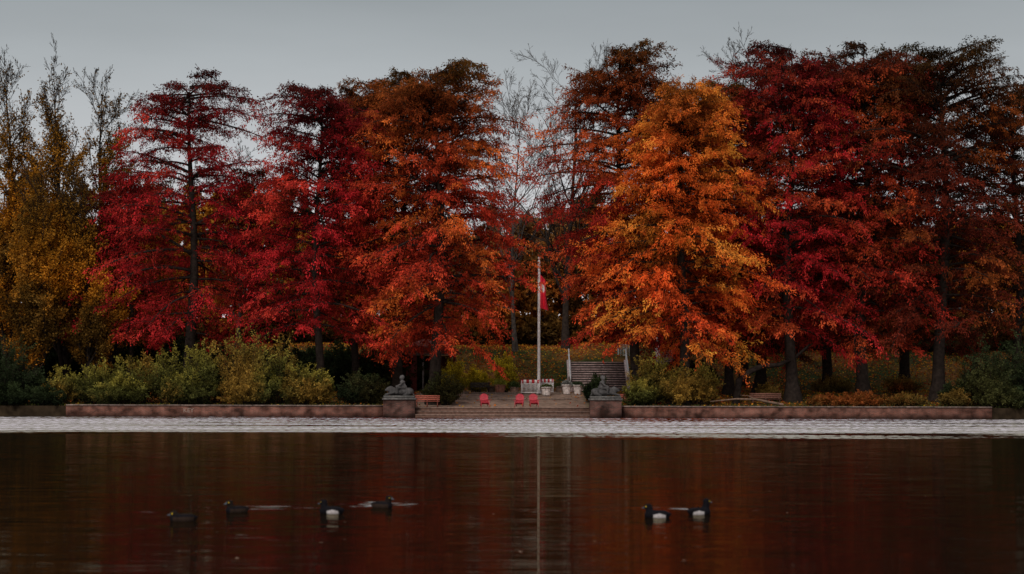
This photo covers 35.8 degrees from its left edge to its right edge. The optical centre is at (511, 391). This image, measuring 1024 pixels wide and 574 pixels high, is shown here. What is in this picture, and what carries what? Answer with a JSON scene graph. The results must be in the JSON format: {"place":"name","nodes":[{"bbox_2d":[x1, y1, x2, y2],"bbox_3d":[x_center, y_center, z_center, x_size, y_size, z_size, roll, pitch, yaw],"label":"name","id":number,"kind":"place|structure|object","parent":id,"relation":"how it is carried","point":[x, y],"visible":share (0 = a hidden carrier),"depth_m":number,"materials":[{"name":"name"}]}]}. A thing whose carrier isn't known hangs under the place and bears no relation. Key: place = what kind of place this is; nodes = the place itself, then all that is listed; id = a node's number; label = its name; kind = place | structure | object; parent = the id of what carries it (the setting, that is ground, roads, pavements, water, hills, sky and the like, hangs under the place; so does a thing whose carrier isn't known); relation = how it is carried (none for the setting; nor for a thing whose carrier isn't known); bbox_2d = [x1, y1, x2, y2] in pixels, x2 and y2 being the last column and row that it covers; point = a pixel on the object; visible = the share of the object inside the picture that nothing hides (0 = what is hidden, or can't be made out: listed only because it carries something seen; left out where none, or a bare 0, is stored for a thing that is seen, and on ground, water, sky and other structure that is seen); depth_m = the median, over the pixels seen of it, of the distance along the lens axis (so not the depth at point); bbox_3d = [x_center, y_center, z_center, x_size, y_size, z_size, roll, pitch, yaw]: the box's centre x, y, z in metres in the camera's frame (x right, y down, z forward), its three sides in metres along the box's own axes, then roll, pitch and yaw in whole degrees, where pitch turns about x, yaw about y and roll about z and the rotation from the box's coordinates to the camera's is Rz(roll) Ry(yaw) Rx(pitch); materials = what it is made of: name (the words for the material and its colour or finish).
{"place":"outdoors","nodes":[
{"label":"outdoors","id":0,"kind":"place"},
{"bbox_2d":[0,416,1023,573],"bbox_3d":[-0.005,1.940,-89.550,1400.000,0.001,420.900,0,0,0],"label":"lake water","id":1,"kind":"structure","parent":0,"point":[90,495],"depth_m":29.76,"materials":[{"name":"black liquid"}]},
{"bbox_2d":[167,511,197,521],"bbox_3d":[-4.916,1.874,23.637,0.447,0.206,0.202,0,0,-11],"label":"duck","id":2,"kind":"object","parent":1,"relation":"on","point":[175,516],"visible":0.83,"depth_m":23.57},
{"bbox_2d":[224,500,248,512],"bbox_3d":[-4.408,1.851,25.354,0.438,0.252,0.198,0,0,-34],"label":"duck","id":3,"kind":"object","parent":1,"relation":"on","point":[231,508],"visible":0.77,"depth_m":25.26},
{"bbox_2d":[318,500,343,513],"bbox_3d":[-2.878,1.849,25.186,0.460,0.270,0.208,0,0,17],"label":"duck","id":4,"kind":"object","parent":1,"relation":"on","point":[325,508],"visible":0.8,"depth_m":25.12},
{"bbox_2d":[371,495,393,507],"bbox_3d":[-2.167,1.855,26.490,0.438,0.257,0.198,0,0,23],"label":"duck","id":5,"kind":"object","parent":1,"relation":"on","point":[386,503],"visible":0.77,"depth_m":26.41},
{"bbox_2d":[642,504,670,517],"bbox_3d":[2.240,1.867,24.543,0.464,0.262,0.210,0,0,17],"label":"duck","id":6,"kind":"object","parent":1,"relation":"on","point":[650,512],"visible":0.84,"depth_m":24.48},
{"bbox_2d":[687,498,711,514],"bbox_3d":[2.983,1.847,25.186,0.456,0.304,0.206,0,0,-23],"label":"duck","id":7,"kind":"object","parent":1,"relation":"on","point":[704,509],"visible":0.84,"depth_m":25.13},
{"bbox_2d":[0,340,1023,418],"bbox_3d":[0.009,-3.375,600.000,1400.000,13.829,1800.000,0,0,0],"label":"ground","id":8,"kind":"structure","parent":0,"point":[60,410],"depth_m":143.46,"materials":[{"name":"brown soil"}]},
{"bbox_2d":[0,46,64,363],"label":"yellow poplar tree","id":9,"kind":"object","parent":8,"relation":"on","point":[7,278],"visible":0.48,"depth_m":133.39,"materials":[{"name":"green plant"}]},
{"bbox_2d":[0,335,69,405],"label":"dark shrub","id":10,"kind":"object","parent":8,"relation":"on","point":[15,388],"visible":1,"depth_m":121.24,"materials":[{"name":"green plant"}]},
{"bbox_2d":[0,163,72,375],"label":"yellow poplar tree","id":11,"kind":"object","parent":8,"relation":"on","point":[27,251],"visible":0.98,"depth_m":127.26,"materials":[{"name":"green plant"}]},
{"bbox_2d":[22,32,122,378],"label":"yellow poplar tree","id":12,"kind":"object","parent":8,"relation":"on","point":[55,130],"visible":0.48,"depth_m":131.40,"materials":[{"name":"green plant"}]},
{"bbox_2d":[44,163,140,377],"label":"yellow poplar tree","id":13,"kind":"object","parent":8,"relation":"on","point":[94,329],"visible":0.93,"depth_m":129.47,"materials":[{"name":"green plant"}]},
{"bbox_2d":[33,351,159,404],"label":"green shrub","id":14,"kind":"object","parent":8,"relation":"on","point":[120,387],"visible":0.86,"depth_m":122.23,"materials":[{"name":"green plant"}]},
{"bbox_2d":[46,65,152,377],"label":"yellow poplar tree","id":15,"kind":"object","parent":8,"relation":"on","point":[109,156],"visible":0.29,"depth_m":137.68,"materials":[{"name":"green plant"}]},
{"bbox_2d":[58,168,189,375],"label":"bald cypress tree","id":16,"kind":"object","parent":8,"relation":"on","point":[125,191],"visible":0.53,"depth_m":132.11,"materials":[{"name":"red plant"}]},
{"bbox_2d":[129,171,188,361],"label":"yellow poplar tree","id":17,"kind":"object","parent":8,"relation":"on","point":[151,350],"visible":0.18,"depth_m":140.52,"materials":[{"name":"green plant"}]},
{"bbox_2d":[140,337,237,404],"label":"green shrub","id":18,"kind":"object","parent":8,"relation":"on","point":[190,385],"visible":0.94,"depth_m":122.21,"materials":[{"name":"green plant"}]},
{"bbox_2d":[82,63,296,371],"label":"bald cypress tree","id":19,"kind":"object","parent":8,"relation":"on","point":[199,121],"visible":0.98,"depth_m":127.12,"materials":[{"name":"red plant"}]},
{"bbox_2d":[0,331,428,391],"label":"dark hedge","id":20,"kind":"object","parent":8,"relation":"on","point":[338,365],"visible":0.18,"depth_m":137.39,"materials":[{"name":"green plant"}]},
{"bbox_2d":[66,406,382,416],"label":"brickwork","id":21,"kind":"object","parent":8,"relation":"on","point":[236,411],"visible":0.21,"depth_m":120.00,"materials":[{"name":"stone"}]},
{"bbox_2d":[66,404,382,405],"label":"coping stones","id":22,"kind":"object","parent":21,"relation":"on","point":[199,405],"visible":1,"depth_m":119.94,"materials":[{"name":"grey stone"}]},
{"bbox_2d":[199,140,276,348],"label":"bare tree","id":23,"kind":"object","parent":8,"relation":"on","point":[239,313],"visible":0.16,"depth_m":148.07,"materials":[{"name":"brown plant"}]},
{"bbox_2d":[202,166,305,358],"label":"bald cypress tree","id":24,"kind":"object","parent":8,"relation":"on","point":[248,186],"visible":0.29,"depth_m":133.29,"materials":[{"name":"red plant"}]},
{"bbox_2d":[214,323,306,404],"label":"green shrub","id":25,"kind":"object","parent":8,"relation":"on","point":[251,381],"visible":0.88,"depth_m":122.21,"materials":[{"name":"green plant"}]},
{"bbox_2d":[278,362,336,404],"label":"green shrub","id":26,"kind":"object","parent":8,"relation":"on","point":[306,388],"visible":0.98,"depth_m":122.13,"materials":[{"name":"green plant"}]},
{"bbox_2d":[227,79,415,380],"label":"bald cypress tree","id":27,"kind":"object","parent":8,"relation":"on","point":[333,131],"visible":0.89,"depth_m":124.55,"materials":[{"name":"red plant"}]},
{"bbox_2d":[294,84,411,384],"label":"bald cypress tree","id":28,"kind":"object","parent":8,"relation":"on","point":[355,356],"visible":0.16,"depth_m":130.46,"materials":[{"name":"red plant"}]},
{"bbox_2d":[333,368,389,404],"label":"dark shrub","id":29,"kind":"object","parent":8,"relation":"on","point":[354,390],"visible":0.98,"depth_m":123.29,"materials":[{"name":"green plant"}]},
{"bbox_2d":[309,67,478,395],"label":"bald cypress tree","id":30,"kind":"object","parent":8,"relation":"on","point":[395,80],"visible":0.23,"depth_m":128.39,"materials":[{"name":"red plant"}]},
{"bbox_2d":[382,375,416,417],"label":"statue on pedestal","id":31,"kind":"object","parent":8,"relation":"on","point":[403,406],"visible":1,"depth_m":118.80,"materials":[{"name":"stone"}]},
{"bbox_2d":[415,395,439,406],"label":"park bench","id":32,"kind":"object","parent":8,"relation":"on","point":[428,397],"visible":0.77,"depth_m":122.28,"materials":[{"name":"brown wood"}]},
{"bbox_2d":[402,339,460,390],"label":"garden pavilion","id":33,"kind":"structure","parent":8,"relation":"on","point":[443,366],"depth_m":137.00,"materials":[{"name":"brown wood"}]},
{"bbox_2d":[419,370,464,404],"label":"dark shrub","id":34,"kind":"object","parent":8,"relation":"on","point":[449,391],"visible":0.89,"depth_m":124.08,"materials":[{"name":"green plant"}]},
{"bbox_2d":[329,57,563,404],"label":"bald cypress tree","id":35,"kind":"object","parent":8,"relation":"on","point":[414,94],"visible":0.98,"depth_m":123.41,"materials":[{"name":"orange plant"}]},
{"bbox_2d":[441,353,490,391],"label":"yellow shrub","id":36,"kind":"object","parent":8,"relation":"on","point":[479,376],"visible":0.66,"depth_m":136.07,"materials":[{"name":"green plant"}]},
{"bbox_2d":[470,382,489,391],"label":"park bench","id":37,"kind":"object","parent":8,"relation":"on","point":[477,383],"visible":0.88,"depth_m":134.80,"materials":[{"name":"brown wood"}]},
{"bbox_2d":[480,393,488,406],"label":"adirondack chair","id":38,"kind":"object","parent":8,"relation":"on","point":[485,400],"visible":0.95,"depth_m":121.97,"materials":[{"name":"paint"}]},
{"bbox_2d":[487,386,494,391],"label":"flower pot","id":39,"kind":"object","parent":8,"relation":"on","point":[491,389],"visible":0.67,"depth_m":135.30,"materials":[{"name":"stone"}]},
{"bbox_2d":[493,379,506,391],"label":"flower pot","id":40,"kind":"object","parent":8,"relation":"on","point":[498,386],"visible":1,"depth_m":133.11,"materials":[{"name":"stone"}]},
{"bbox_2d":[415,407,589,417],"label":"waterside steps","id":41,"kind":"structure","parent":8,"relation":"on","point":[491,412],"depth_m":119.40,"materials":[{"name":"stone"}]},
{"bbox_2d":[432,68,573,351],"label":"bare tree","id":42,"kind":"object","parent":8,"relation":"on","point":[513,323],"visible":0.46,"depth_m":149.66,"materials":[{"name":"brown plant"}]},
{"bbox_2d":[488,351,518,391],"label":"yellow shrub","id":43,"kind":"object","parent":8,"relation":"on","point":[510,375],"visible":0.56,"depth_m":135.75,"materials":[{"name":"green plant"}]},
{"bbox_2d":[0,173,1023,342],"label":"background trees","id":44,"kind":"object","parent":8,"relation":"on","point":[527,298],"visible":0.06,"depth_m":159.65,"materials":[{"name":"brown plant"}]},
{"bbox_2d":[0,310,1023,344],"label":"undergrowth","id":45,"kind":"object","parent":8,"relation":"on","point":[550,328],"visible":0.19,"depth_m":156.33,"materials":[{"name":"green plant"}]},
{"bbox_2d":[454,392,570,399],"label":"plaza kerb","id":46,"kind":"structure","parent":8,"relation":"on","point":[511,398],"depth_m":128.22,"materials":[{"name":"stone"}]},
{"bbox_2d":[508,380,519,391],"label":"flower pot","id":47,"kind":"object","parent":8,"relation":"on","point":[514,387],"visible":0.99,"depth_m":133.75,"materials":[{"name":"stone"}]},
{"bbox_2d":[515,394,523,406],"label":"adirondack chair","id":48,"kind":"object","parent":8,"relation":"on","point":[518,400],"visible":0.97,"depth_m":121.85,"materials":[{"name":"paint"}]},
{"bbox_2d":[25,339,1022,406],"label":"fallen leaves","id":49,"kind":"object","parent":8,"relation":"on","point":[525,346],"depth_m":145.25,"materials":[{"name":"red plant"}]},
{"bbox_2d":[521,380,539,394],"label":"construction barrier","id":50,"kind":"object","parent":8,"relation":"on","point":[531,382],"visible":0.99,"depth_m":132.38,"materials":[{"name":"paint"}]},
{"bbox_2d":[529,394,538,406],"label":"adirondack chair","id":51,"kind":"object","parent":8,"relation":"on","point":[533,400],"visible":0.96,"depth_m":122.05,"materials":[{"name":"paint"}]},
{"bbox_2d":[536,257,547,393],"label":"flagpole","id":52,"kind":"object","parent":8,"relation":"on","point":[542,302],"visible":0.88,"depth_m":132.90,"materials":[{"name":"metal"}]},
{"bbox_2d":[540,383,552,395],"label":"flower pot","id":53,"kind":"object","parent":8,"relation":"on","point":[546,389],"visible":1,"depth_m":131.30,"materials":[{"name":"stone"}]},
{"bbox_2d":[540,379,553,391],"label":"construction barrier","id":54,"kind":"object","parent":8,"relation":"on","point":[549,381],"visible":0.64,"depth_m":133.50,"materials":[{"name":"paint"}]},
{"bbox_2d":[554,382,562,391],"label":"flower pot","id":55,"kind":"object","parent":8,"relation":"on","point":[558,386],"visible":0.6,"depth_m":136.22,"materials":[{"name":"stone"}]},
{"bbox_2d":[561,379,572,393],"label":"flower pot","id":56,"kind":"object","parent":8,"relation":"on","point":[566,384],"visible":1,"depth_m":132.32,"materials":[{"name":"stone"}]},
{"bbox_2d":[501,39,639,348],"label":"bare tree","id":57,"kind":"object","parent":8,"relation":"on","point":[565,334],"visible":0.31,"depth_m":151.67,"materials":[{"name":"brown plant"}]},
{"bbox_2d":[572,381,583,394],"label":"flower pot","id":58,"kind":"object","parent":8,"relation":"on","point":[577,386],"visible":1,"depth_m":132.14,"materials":[{"name":"stone"}]},
{"bbox_2d":[582,372,608,400],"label":"dark shrub","id":59,"kind":"object","parent":8,"relation":"on","point":[593,383],"visible":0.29,"depth_m":126.13,"materials":[{"name":"green plant"}]},
{"bbox_2d":[567,349,630,392],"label":"garden staircase","id":60,"kind":"structure","parent":8,"relation":"on","point":[614,373],"depth_m":141.04,"materials":[{"name":"stone"}]},
{"bbox_2d":[588,375,622,417],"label":"statue on pedestal","id":61,"kind":"object","parent":8,"relation":"on","point":[604,402],"visible":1,"depth_m":118.80,"materials":[{"name":"stone"}]},
{"bbox_2d":[511,38,735,380],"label":"bald cypress tree","id":62,"kind":"object","parent":8,"relation":"on","point":[629,79],"visible":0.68,"depth_m":128.68,"materials":[{"name":"orange plant"}]},
{"bbox_2d":[618,344,629,355],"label":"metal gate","id":63,"kind":"structure","parent":8,"relation":"on","point":[623,350],"depth_m":147.59,"materials":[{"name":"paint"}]},
{"bbox_2d":[586,84,735,375],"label":"bald cypress tree","id":64,"kind":"object","parent":8,"relation":"on","point":[650,95],"visible":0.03,"depth_m":138.46,"materials":[{"name":"orange plant"}]},
{"bbox_2d":[655,346,672,364],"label":"bush","id":65,"kind":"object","parent":8,"relation":"on","point":[668,360],"depth_m":145.79,"materials":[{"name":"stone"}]},
{"bbox_2d":[621,351,725,405],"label":"green shrub","id":66,"kind":"object","parent":8,"relation":"on","point":[672,388],"visible":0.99,"depth_m":122.40,"materials":[{"name":"green plant"}]},
{"bbox_2d":[569,74,796,405],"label":"bald cypress tree","id":67,"kind":"object","parent":8,"relation":"on","point":[676,111],"visible":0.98,"depth_m":121.99,"materials":[{"name":"orange plant"}]},
{"bbox_2d":[641,77,802,395],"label":"bald cypress tree","id":68,"kind":"object","parent":8,"relation":"on","point":[728,387],"visible":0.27,"depth_m":129.49,"materials":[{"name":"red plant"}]},
{"bbox_2d":[689,27,807,384],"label":"bare tree","id":69,"kind":"object","parent":8,"relation":"on","point":[745,367],"visible":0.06,"depth_m":140.61,"materials":[{"name":"brown plant"}]},
{"bbox_2d":[749,393,780,404],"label":"park bench","id":70,"kind":"object","parent":8,"relation":"on","point":[765,394],"visible":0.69,"depth_m":124.80,"materials":[{"name":"brown wood"}]},
{"bbox_2d":[673,58,858,392],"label":"bald cypress tree","id":71,"kind":"object","parent":8,"relation":"on","point":[761,377],"visible":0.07,"depth_m":136.63,"materials":[{"name":"red plant"}]},
{"bbox_2d":[695,38,888,403],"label":"bald cypress tree","id":72,"kind":"object","parent":8,"relation":"on","point":[773,141],"visible":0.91,"depth_m":125.56,"materials":[{"name":"red plant"}]},
{"bbox_2d":[621,407,991,418],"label":"brickwork","id":73,"kind":"object","parent":8,"relation":"on","point":[806,412],"visible":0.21,"depth_m":120.00,"materials":[{"name":"red brick"}]},
{"bbox_2d":[622,406,991,407],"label":"coping stones","id":74,"kind":"object","parent":73,"relation":"on","point":[823,406],"visible":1,"depth_m":119.94,"materials":[{"name":"grey stone"}]},
{"bbox_2d":[762,60,898,380],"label":"bald cypress tree","id":75,"kind":"object","parent":8,"relation":"on","point":[827,365],"visible":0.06,"depth_m":137.46,"materials":[{"name":"red plant"}]},
{"bbox_2d":[641,339,1023,379],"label":"dark hedge","id":76,"kind":"object","parent":8,"relation":"on","point":[692,364],"visible":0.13,"depth_m":149.02,"materials":[{"name":"green plant"}]},
{"bbox_2d":[754,368,976,401],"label":"autumn shrub","id":77,"kind":"object","parent":8,"relation":"on","point":[831,384],"visible":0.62,"depth_m":133.66,"materials":[{"name":"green plant"}]},
{"bbox_2d":[769,40,968,393],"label":"bald cypress tree","id":78,"kind":"object","parent":8,"relation":"on","point":[879,67],"visible":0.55,"depth_m":126.93,"materials":[{"name":"red plant"}]},
{"bbox_2d":[803,386,973,406],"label":"autumn shrub","id":79,"kind":"object","parent":8,"relation":"on","point":[957,398],"visible":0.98,"depth_m":121.78,"materials":[{"name":"orange plant"}]},
{"bbox_2d":[808,41,1002,380],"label":"bald cypress tree","id":80,"kind":"object","parent":8,"relation":"on","point":[904,364],"visible":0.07,"depth_m":136.39,"materials":[{"name":"brown plant"}]},
{"bbox_2d":[822,35,1023,401],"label":"bald cypress tree","id":81,"kind":"object","parent":8,"relation":"on","point":[945,166],"visible":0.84,"depth_m":125.92,"materials":[{"name":"red plant"}]},
{"bbox_2d":[934,82,1023,384],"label":"bald cypress tree","id":82,"kind":"object","parent":8,"relation":"on","point":[1018,238],"visible":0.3,"depth_m":132.28,"materials":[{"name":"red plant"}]},
{"bbox_2d":[936,327,1023,409],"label":"dark shrub","id":83,"kind":"object","parent":8,"relation":"on","point":[984,388],"visible":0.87,"depth_m":121.63,"materials":[{"name":"green plant"}]},
{"bbox_2d":[0,0,1023,317],"label":"sky","id":84,"kind":"structure","parent":0,"point":[257,46],"materials":[{"name":"grey"}]}
]}

